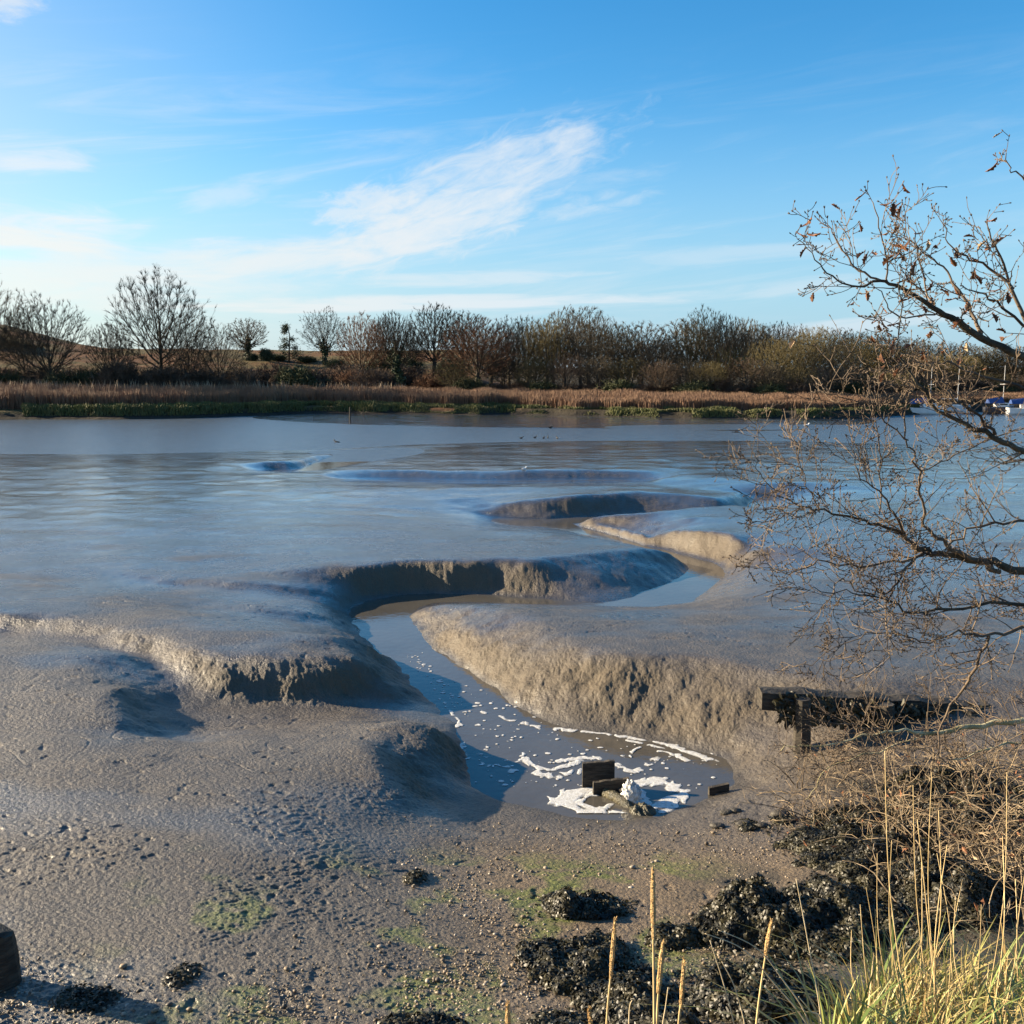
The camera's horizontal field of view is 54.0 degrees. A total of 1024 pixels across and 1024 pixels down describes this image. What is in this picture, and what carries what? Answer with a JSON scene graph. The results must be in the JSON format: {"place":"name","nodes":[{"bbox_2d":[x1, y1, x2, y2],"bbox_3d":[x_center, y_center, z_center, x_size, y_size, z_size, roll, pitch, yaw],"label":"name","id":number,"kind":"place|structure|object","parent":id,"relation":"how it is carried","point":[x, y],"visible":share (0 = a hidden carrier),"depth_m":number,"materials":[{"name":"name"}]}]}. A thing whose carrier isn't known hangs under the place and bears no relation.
{"place":"outdoors","nodes":[
{"label":"outdoors","id":0,"kind":"place"},
{"bbox_2d":[0,816,1020,1023],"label":"gravel","id":1,"kind":"structure","parent":0,"point":[287,968],"depth_m":7.05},
{"bbox_2d":[0,414,1023,1023],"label":"mud flat","id":2,"kind":"structure","parent":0,"point":[226,732],"depth_m":14.14,"materials":[{"name":"soil"}]},
{"bbox_2d":[0,923,21,992],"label":"wooden post","id":3,"kind":"object","parent":2,"relation":"on","point":[10,973],"visible":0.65,"depth_m":6.60,"materials":[{"name":"brown wood"}]},
{"bbox_2d":[42,982,122,1016],"bbox_3d":[-2.756,3.161,6.492,0.464,0.112,0.377,0,8,0],"label":"seaweed mound","id":4,"kind":"object","parent":2,"relation":"on","point":[93,992],"visible":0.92,"depth_m":6.47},
{"bbox_2d":[160,961,204,992],"bbox_3d":[-2.232,3.158,6.802,0.262,0.116,0.409,0,8,0],"label":"seaweed mound","id":5,"kind":"object","parent":2,"relation":"on","point":[184,974],"visible":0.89,"depth_m":6.78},
{"bbox_2d":[402,868,428,885],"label":"seaweed mound","id":6,"kind":"object","parent":2,"relation":"on","point":[416,876],"visible":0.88,"depth_m":8.69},
{"bbox_2d":[374,1009,472,1023],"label":"seaweed mound","id":7,"kind":"object","parent":2,"relation":"on","point":[419,1017],"visible":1,"depth_m":6.37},
{"bbox_2d":[20,399,919,417],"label":"marsh grass","id":8,"kind":"structure","parent":2,"relation":"on","point":[177,408],"depth_m":118.57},
{"bbox_2d":[515,1004,598,1023],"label":"seaweed mound","id":9,"kind":"object","parent":2,"relation":"on","point":[556,1016],"visible":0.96,"depth_m":6.28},
{"bbox_2d":[514,927,652,996],"bbox_3d":[0.516,3.236,7.234,1.014,0.309,0.980,0,8,0],"label":"seaweed mound","id":10,"kind":"object","parent":2,"relation":"on","point":[573,965],"visible":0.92,"depth_m":7.14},
{"bbox_2d":[529,886,640,920],"bbox_3d":[0.605,3.196,8.273,0.952,0.306,0.555,0,8,0],"label":"seaweed mound","id":11,"kind":"object","parent":2,"relation":"on","point":[564,902],"visible":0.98,"depth_m":8.14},
{"bbox_2d":[606,916,616,1023],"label":"dry stalk","id":12,"kind":"object","parent":2,"relation":"on","point":[612,951],"visible":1,"depth_m":4.08,"materials":[{"name":"plant"}]},
{"bbox_2d":[582,759,655,815],"bbox_3d":[1.259,3.261,11.545,0.384,0.575,1.088,-6,10,-37],"label":"outfall","id":13,"kind":"object","parent":2,"relation":"on","point":[600,778],"visible":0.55,"depth_m":11.65,"materials":[{"name":"brown wood"}]},
{"bbox_2d":[569,962,725,1023],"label":"seaweed mound","id":14,"kind":"object","parent":2,"relation":"on","point":[624,992],"visible":0.79,"depth_m":6.46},
{"bbox_2d":[650,867,656,1023],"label":"dry stalk","id":15,"kind":"object","parent":2,"relation":"on","point":[653,909],"visible":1,"depth_m":3.96,"materials":[{"name":"plant"}]},
{"bbox_2d":[656,939,664,1023],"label":"dry stalk","id":16,"kind":"object","parent":2,"relation":"on","point":[660,964],"visible":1,"depth_m":4.00,"materials":[{"name":"plant"}]},
{"bbox_2d":[636,921,708,952],"bbox_3d":[1.240,3.232,7.666,0.572,0.231,0.431,0,8,0],"label":"seaweed mound","id":17,"kind":"object","parent":2,"relation":"on","point":[679,936],"visible":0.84,"depth_m":7.57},
{"bbox_2d":[684,872,795,958],"bbox_3d":[1.845,3.114,7.806,0.951,0.520,1.042,0,8,0],"label":"seaweed mound","id":18,"kind":"object","parent":2,"relation":"on","point":[734,908],"visible":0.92,"depth_m":7.57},
{"bbox_2d":[663,955,851,1023],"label":"seaweed mound","id":19,"kind":"object","parent":2,"relation":"on","point":[744,982],"visible":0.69,"depth_m":6.24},
{"bbox_2d":[755,918,773,1023],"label":"dry stalk","id":20,"kind":"object","parent":2,"relation":"on","point":[767,941],"visible":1,"depth_m":4.19,"materials":[{"name":"plant"}]},
{"bbox_2d":[735,721,932,855],"bbox_3d":[3.246,2.851,10.442,1.776,0.908,3.270,2,8,14],"label":"tangled bush","id":21,"kind":"object","parent":2,"relation":"on","point":[828,809],"visible":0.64,"depth_m":10.38,"materials":[{"name":"brown plant"}]},
{"bbox_2d":[768,874,949,972],"bbox_3d":[2.422,3.114,7.720,1.199,0.566,1.770,0,8,0],"label":"seaweed mound","id":22,"kind":"object","parent":2,"relation":"on","point":[824,898],"visible":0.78,"depth_m":7.42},
{"bbox_2d":[695,129,1023,818],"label":"oak tree","id":23,"kind":"object","parent":2,"relation":"on","point":[950,553],"visible":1,"depth_m":5.19,"materials":[{"name":"brown plant"}]},
{"bbox_2d":[761,803,960,879],"bbox_3d":[3.185,3.071,9.353,1.391,0.588,1.882,0,8,0],"label":"seaweed mound","id":24,"kind":"object","parent":2,"relation":"on","point":[818,854],"visible":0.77,"depth_m":9.13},
{"bbox_2d":[757,686,994,754],"bbox_3d":[5.148,2.634,12.547,4.302,1.058,0.536,-1,8,-8],"label":"timber groyne","id":25,"kind":"object","parent":2,"relation":"on","point":[779,700],"visible":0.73,"depth_m":12.24,"materials":[{"name":"brown wood"}]},
{"bbox_2d":[799,696,1023,871],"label":"tangled bush","id":26,"kind":"object","parent":2,"relation":"on","point":[949,837],"visible":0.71,"depth_m":9.39,"materials":[{"name":"brown plant"}]},
{"bbox_2d":[823,791,1023,949],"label":"tangled bush","id":27,"kind":"object","parent":2,"relation":"on","point":[996,886],"visible":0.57,"depth_m":7.73,"materials":[{"name":"brown plant"}]},
{"bbox_2d":[837,847,1023,944],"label":"seaweed mound","id":28,"kind":"object","parent":2,"relation":"on","point":[976,892],"visible":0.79,"depth_m":7.56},
{"bbox_2d":[854,764,1023,841],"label":"seaweed mound","id":29,"kind":"object","parent":2,"relation":"on","point":[988,806],"visible":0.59,"depth_m":9.81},
{"bbox_2d":[884,699,1023,890],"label":"tangled bush","id":30,"kind":"object","parent":2,"relation":"on","point":[1010,811],"visible":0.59,"depth_m":8.91,"materials":[{"name":"brown plant"}]},
{"bbox_2d":[0,412,1023,461],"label":"river water","id":31,"kind":"structure","parent":0,"point":[149,436],"depth_m":85.67,"materials":[{"name":"liquid"}]},
{"bbox_2d":[982,365,1013,413],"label":"sailing boat","id":32,"kind":"object","parent":31,"relation":"on","point":[1002,403],"visible":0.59,"depth_m":128.84,"materials":[{"name":"blue paint"}]},
{"bbox_2d":[0,324,1023,419],"bbox_3d":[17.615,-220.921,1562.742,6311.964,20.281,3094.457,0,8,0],"label":"hillside","id":33,"kind":"structure","parent":0,"point":[10,414],"depth_m":127.49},
{"bbox_2d":[0,273,40,363],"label":"bare tree","id":34,"kind":"object","parent":33,"relation":"on","point":[15,313],"visible":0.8,"depth_m":133.92,"materials":[{"name":"brown plant"}]},
{"bbox_2d":[0,305,45,373],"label":"bare tree","id":35,"kind":"object","parent":33,"relation":"on","point":[19,362],"visible":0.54,"depth_m":135.82,"materials":[{"name":"brown plant"}]},
{"bbox_2d":[17,362,73,383],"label":"shrub","id":36,"kind":"object","parent":33,"relation":"on","point":[33,376],"visible":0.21,"depth_m":134.68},
{"bbox_2d":[0,287,98,378],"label":"bare tree","id":37,"kind":"object","parent":33,"relation":"on","point":[70,343],"visible":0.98,"depth_m":133.75,"materials":[{"name":"brown plant"}]},
{"bbox_2d":[40,366,87,386],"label":"shrub","id":38,"kind":"object","parent":33,"relation":"on","point":[63,378],"visible":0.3,"depth_m":131.83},
{"bbox_2d":[85,322,136,377],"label":"bare tree","id":39,"kind":"object","parent":33,"relation":"on","point":[108,343],"visible":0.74,"depth_m":135.49,"materials":[{"name":"brown plant"}]},
{"bbox_2d":[87,357,152,387],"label":"shrub","id":40,"kind":"object","parent":33,"relation":"on","point":[124,375],"visible":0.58,"depth_m":130.94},
{"bbox_2d":[104,263,215,369],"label":"bare tree","id":41,"kind":"object","parent":33,"relation":"on","point":[158,331],"visible":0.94,"depth_m":135.80,"materials":[{"name":"brown plant"}]},
{"bbox_2d":[134,363,195,386],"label":"shrub","id":42,"kind":"object","parent":33,"relation":"on","point":[169,376],"visible":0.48,"depth_m":132.38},
{"bbox_2d":[150,307,221,377],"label":"bare tree","id":43,"kind":"object","parent":33,"relation":"on","point":[183,352],"visible":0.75,"depth_m":136.36,"materials":[{"name":"brown plant"}]},
{"bbox_2d":[0,379,402,389],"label":"reed plumes","id":44,"kind":"object","parent":33,"relation":"on","point":[61,384],"visible":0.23,"depth_m":130.79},
{"bbox_2d":[183,366,232,388],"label":"shrub","id":45,"kind":"object","parent":33,"relation":"on","point":[199,376],"visible":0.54,"depth_m":135.50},
{"bbox_2d":[183,316,251,379],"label":"bare tree","id":46,"kind":"object","parent":33,"relation":"on","point":[224,346],"visible":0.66,"depth_m":140.54,"materials":[{"name":"brown plant"}]},
{"bbox_2d":[226,317,268,360],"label":"bare tree","id":47,"kind":"object","parent":33,"relation":"on","point":[248,340],"visible":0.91,"depth_m":209.80,"materials":[{"name":"brown plant"}]},
{"bbox_2d":[221,366,276,386],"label":"shrub","id":48,"kind":"object","parent":33,"relation":"on","point":[243,378],"visible":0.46,"depth_m":140.92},
{"bbox_2d":[252,361,302,386],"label":"shrub","id":49,"kind":"object","parent":33,"relation":"on","point":[268,378],"visible":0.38,"depth_m":149.04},
{"bbox_2d":[274,321,306,362],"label":"pine tree","id":50,"kind":"object","parent":33,"relation":"on","point":[285,327],"visible":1,"depth_m":213.35,"materials":[{"name":"green plant"}]},
{"bbox_2d":[271,362,331,387],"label":"shrub","id":51,"kind":"object","parent":33,"relation":"on","point":[291,376],"visible":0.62,"depth_m":146.12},
{"bbox_2d":[296,305,352,364],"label":"bare tree","id":52,"kind":"object","parent":33,"relation":"on","point":[324,347],"visible":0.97,"depth_m":210.19,"materials":[{"name":"brown plant"}]},
{"bbox_2d":[319,369,364,386],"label":"shrub","id":53,"kind":"object","parent":33,"relation":"on","point":[343,378],"visible":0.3,"depth_m":147.97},
{"bbox_2d":[335,312,388,370],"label":"bare tree","id":54,"kind":"object","parent":33,"relation":"on","point":[367,348],"visible":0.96,"depth_m":169.47,"materials":[{"name":"brown plant"}]},
{"bbox_2d":[346,367,396,387],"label":"shrub","id":55,"kind":"object","parent":33,"relation":"on","point":[375,379],"visible":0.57,"depth_m":144.25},
{"bbox_2d":[372,311,416,373],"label":"bare tree","id":56,"kind":"object","parent":33,"relation":"on","point":[392,351],"visible":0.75,"depth_m":176.11,"materials":[{"name":"brown plant"}]},
{"bbox_2d":[389,363,433,387],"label":"shrub","id":57,"kind":"object","parent":33,"relation":"on","point":[410,372],"visible":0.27,"depth_m":150.95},
{"bbox_2d":[404,372,449,388],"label":"shrub","id":58,"kind":"object","parent":33,"relation":"on","point":[425,381],"visible":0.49,"depth_m":142.80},
{"bbox_2d":[405,302,463,371],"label":"bare tree","id":59,"kind":"object","parent":33,"relation":"on","point":[432,344],"visible":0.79,"depth_m":180.62,"materials":[{"name":"brown plant"}]},
{"bbox_2d":[431,355,476,388],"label":"shrub","id":60,"kind":"object","parent":33,"relation":"on","point":[454,373],"visible":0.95,"depth_m":139.08,"materials":[{"name":"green plant"}]},
{"bbox_2d":[437,310,487,363],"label":"bare tree","id":61,"kind":"object","parent":33,"relation":"on","point":[465,321],"visible":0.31,"depth_m":183.40,"materials":[{"name":"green plant"}]},
{"bbox_2d":[450,376,489,389],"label":"shrub","id":62,"kind":"object","parent":33,"relation":"on","point":[471,383],"visible":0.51,"depth_m":139.05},
{"bbox_2d":[433,314,519,382],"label":"bare tree","id":63,"kind":"object","parent":33,"relation":"on","point":[480,347],"visible":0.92,"depth_m":141.27,"materials":[{"name":"brown plant"}]},
{"bbox_2d":[484,353,523,384],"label":"shrub","id":64,"kind":"object","parent":33,"relation":"on","point":[503,376],"visible":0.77,"depth_m":143.80,"materials":[{"name":"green plant"}]},
{"bbox_2d":[481,314,538,382],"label":"bare tree","id":65,"kind":"object","parent":33,"relation":"on","point":[517,338],"visible":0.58,"depth_m":146.41,"materials":[{"name":"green plant"}]},
{"bbox_2d":[0,380,1023,409],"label":"reed bed","id":66,"kind":"object","parent":33,"relation":"on","point":[17,395],"visible":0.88,"depth_m":124.81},
{"bbox_2d":[504,314,553,383],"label":"bare tree","id":67,"kind":"object","parent":33,"relation":"on","point":[525,324],"visible":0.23,"depth_m":151.05,"materials":[{"name":"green plant"}]},
{"bbox_2d":[514,356,557,386],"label":"bush","id":68,"kind":"object","parent":33,"relation":"on","point":[534,372],"visible":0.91,"depth_m":139.89,"materials":[{"name":"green plant"}]},
{"bbox_2d":[519,317,575,381],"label":"bare tree","id":69,"kind":"object","parent":33,"relation":"on","point":[546,352],"visible":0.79,"depth_m":145.63,"materials":[{"name":"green plant"}]},
{"bbox_2d":[536,305,593,386],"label":"bare tree","id":70,"kind":"object","parent":33,"relation":"on","point":[563,336],"visible":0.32,"depth_m":150.20,"materials":[{"name":"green plant"}]},
{"bbox_2d":[545,350,590,388],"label":"bush","id":71,"kind":"object","parent":33,"relation":"on","point":[567,374],"visible":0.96,"depth_m":137.32,"materials":[{"name":"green plant"}]},
{"bbox_2d":[553,305,616,386],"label":"bare tree","id":72,"kind":"object","parent":33,"relation":"on","point":[578,337],"visible":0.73,"depth_m":144.91,"materials":[{"name":"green plant"}]},
{"bbox_2d":[574,354,620,389],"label":"bush","id":73,"kind":"object","parent":33,"relation":"on","point":[599,372],"visible":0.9,"depth_m":135.81,"materials":[{"name":"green plant"}]},
{"bbox_2d":[577,311,628,384],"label":"bare tree","id":74,"kind":"object","parent":33,"relation":"on","point":[600,329],"visible":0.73,"depth_m":140.96,"materials":[{"name":"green plant"}]},
{"bbox_2d":[592,379,639,391],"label":"shrub","id":75,"kind":"object","parent":33,"relation":"on","point":[616,385],"visible":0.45,"depth_m":131.50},
{"bbox_2d":[592,321,643,380],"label":"bare tree","id":76,"kind":"object","parent":33,"relation":"on","point":[619,346],"visible":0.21,"depth_m":145.84,"materials":[{"name":"brown plant"}]},
{"bbox_2d":[603,357,647,386],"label":"bush","id":77,"kind":"object","parent":33,"relation":"on","point":[623,376],"visible":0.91,"depth_m":133.01,"materials":[{"name":"brown plant"}]},
{"bbox_2d":[603,320,677,388],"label":"bare tree","id":78,"kind":"object","parent":33,"relation":"on","point":[641,349],"visible":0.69,"depth_m":140.08,"materials":[{"name":"brown plant"}]},
{"bbox_2d":[635,335,688,386],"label":"bare tree","id":79,"kind":"object","parent":33,"relation":"on","point":[667,356],"visible":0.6,"depth_m":135.16,"materials":[{"name":"brown plant"}]},
{"bbox_2d":[638,360,686,391],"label":"bush","id":80,"kind":"object","parent":33,"relation":"on","point":[661,378],"visible":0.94,"depth_m":130.57,"materials":[{"name":"brown plant"}]},
{"bbox_2d":[658,318,713,383],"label":"bare tree","id":81,"kind":"object","parent":33,"relation":"on","point":[676,331],"visible":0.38,"depth_m":140.41,"materials":[{"name":"brown plant"}]},
{"bbox_2d":[663,354,710,387],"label":"bush","id":82,"kind":"object","parent":33,"relation":"on","point":[686,373],"visible":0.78,"depth_m":129.46,"materials":[{"name":"brown plant"}]},
{"bbox_2d":[672,378,720,392],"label":"shrub","id":83,"kind":"object","parent":33,"relation":"on","point":[694,386],"visible":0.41,"depth_m":127.48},
{"bbox_2d":[672,305,737,381],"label":"bare tree","id":84,"kind":"object","parent":33,"relation":"on","point":[701,352],"visible":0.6,"depth_m":136.14,"materials":[{"name":"brown plant"}]},
{"bbox_2d":[688,360,731,384],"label":"bush","id":85,"kind":"object","parent":33,"relation":"on","point":[711,376],"visible":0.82,"depth_m":129.11,"materials":[{"name":"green plant"}]},
{"bbox_2d":[705,376,742,393],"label":"shrub","id":86,"kind":"object","parent":33,"relation":"on","point":[722,385],"visible":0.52,"depth_m":128.48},
{"bbox_2d":[699,313,753,379],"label":"bare tree","id":87,"kind":"object","parent":33,"relation":"on","point":[728,342],"visible":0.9,"depth_m":132.66,"materials":[{"name":"brown plant"}]},
{"bbox_2d":[721,357,766,390],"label":"bush","id":88,"kind":"object","parent":33,"relation":"on","point":[747,372],"visible":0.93,"depth_m":129.21,"materials":[{"name":"brown plant"}]},
{"bbox_2d":[725,328,778,386],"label":"bare tree","id":89,"kind":"object","parent":33,"relation":"on","point":[752,342],"visible":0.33,"depth_m":162.08,"materials":[{"name":"brown plant"}]},
{"bbox_2d":[748,363,790,386],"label":"bush","id":90,"kind":"object","parent":33,"relation":"on","point":[766,377],"visible":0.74,"depth_m":128.94,"materials":[{"name":"brown plant"}]},
{"bbox_2d":[748,380,792,393],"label":"shrub","id":91,"kind":"object","parent":33,"relation":"on","point":[770,388],"visible":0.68,"depth_m":127.32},
{"bbox_2d":[740,335,804,385],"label":"tree","id":92,"kind":"object","parent":33,"relation":"on","point":[782,348],"visible":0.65,"depth_m":144.03,"materials":[{"name":"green plant"}]},
{"bbox_2d":[756,319,805,373],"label":"bare tree","id":93,"kind":"object","parent":33,"relation":"on","point":[781,335],"visible":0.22,"depth_m":177.22,"materials":[{"name":"brown plant"}]},
{"bbox_2d":[774,363,821,389],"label":"bush","id":94,"kind":"object","parent":33,"relation":"on","point":[799,376],"visible":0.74,"depth_m":128.62,"materials":[{"name":"brown plant"}]},
{"bbox_2d":[776,377,820,393],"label":"shrub","id":95,"kind":"object","parent":33,"relation":"on","point":[791,388],"visible":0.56,"depth_m":127.90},
{"bbox_2d":[767,333,835,378],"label":"tree","id":96,"kind":"object","parent":33,"relation":"on","point":[809,342],"visible":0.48,"depth_m":147.70,"materials":[{"name":"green plant"}]},
{"bbox_2d":[794,324,840,382],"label":"bare tree","id":97,"kind":"object","parent":33,"relation":"on","point":[824,335],"visible":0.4,"depth_m":169.33,"materials":[{"name":"brown plant"}]},
{"bbox_2d":[804,365,853,389],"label":"bush","id":98,"kind":"object","parent":33,"relation":"on","point":[824,382],"visible":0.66,"depth_m":130.69,"materials":[{"name":"brown plant"}]},
{"bbox_2d":[799,337,866,385],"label":"tree","id":99,"kind":"object","parent":33,"relation":"on","point":[838,360],"visible":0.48,"depth_m":146.57,"materials":[{"name":"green plant"}]},
{"bbox_2d":[820,334,896,381],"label":"tree","id":100,"kind":"object","parent":33,"relation":"on","point":[863,349],"visible":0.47,"depth_m":152.89,"materials":[{"name":"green plant"}]},
{"bbox_2d":[857,344,922,381],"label":"bush","id":101,"kind":"object","parent":33,"relation":"on","point":[893,363],"visible":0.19,"depth_m":154.95,"materials":[{"name":"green plant"}]},
{"bbox_2d":[920,351,989,382],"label":"bush","id":102,"kind":"object","parent":33,"relation":"on","point":[956,359],"visible":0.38,"depth_m":166.19,"materials":[{"name":"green plant"}]},
{"bbox_2d":[950,353,1018,381],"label":"bush","id":103,"kind":"object","parent":33,"relation":"on","point":[983,362],"visible":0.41,"depth_m":172.67,"materials":[{"name":"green plant"}]},
{"bbox_2d":[0,0,1023,367],"label":"sky","id":104,"kind":"structure","parent":0,"point":[629,160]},
{"bbox_2d":[272,461,783,819],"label":"creek water","id":105,"kind":"structure","parent":0,"point":[386,627],"depth_m":14.12,"materials":[{"name":"liquid"}]},
{"bbox_2d":[410,652,717,812],"bbox_3d":[-0.334,2.948,14.037,2.893,0.006,7.084,-7,10,-41],"label":"foam","id":106,"kind":"object","parent":105,"relation":"on","point":[570,799],"visible":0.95,"depth_m":12.15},
{"bbox_2d":[620,779,641,804],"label":"gushing water","id":107,"kind":"structure","parent":105,"relation":"in","point":[631,791],"depth_m":11.40,"materials":[{"name":"liquid"}]},
{"bbox_2d":[644,898,1023,1023],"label":"grass","id":108,"kind":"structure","parent":0,"point":[872,1010],"depth_m":5.05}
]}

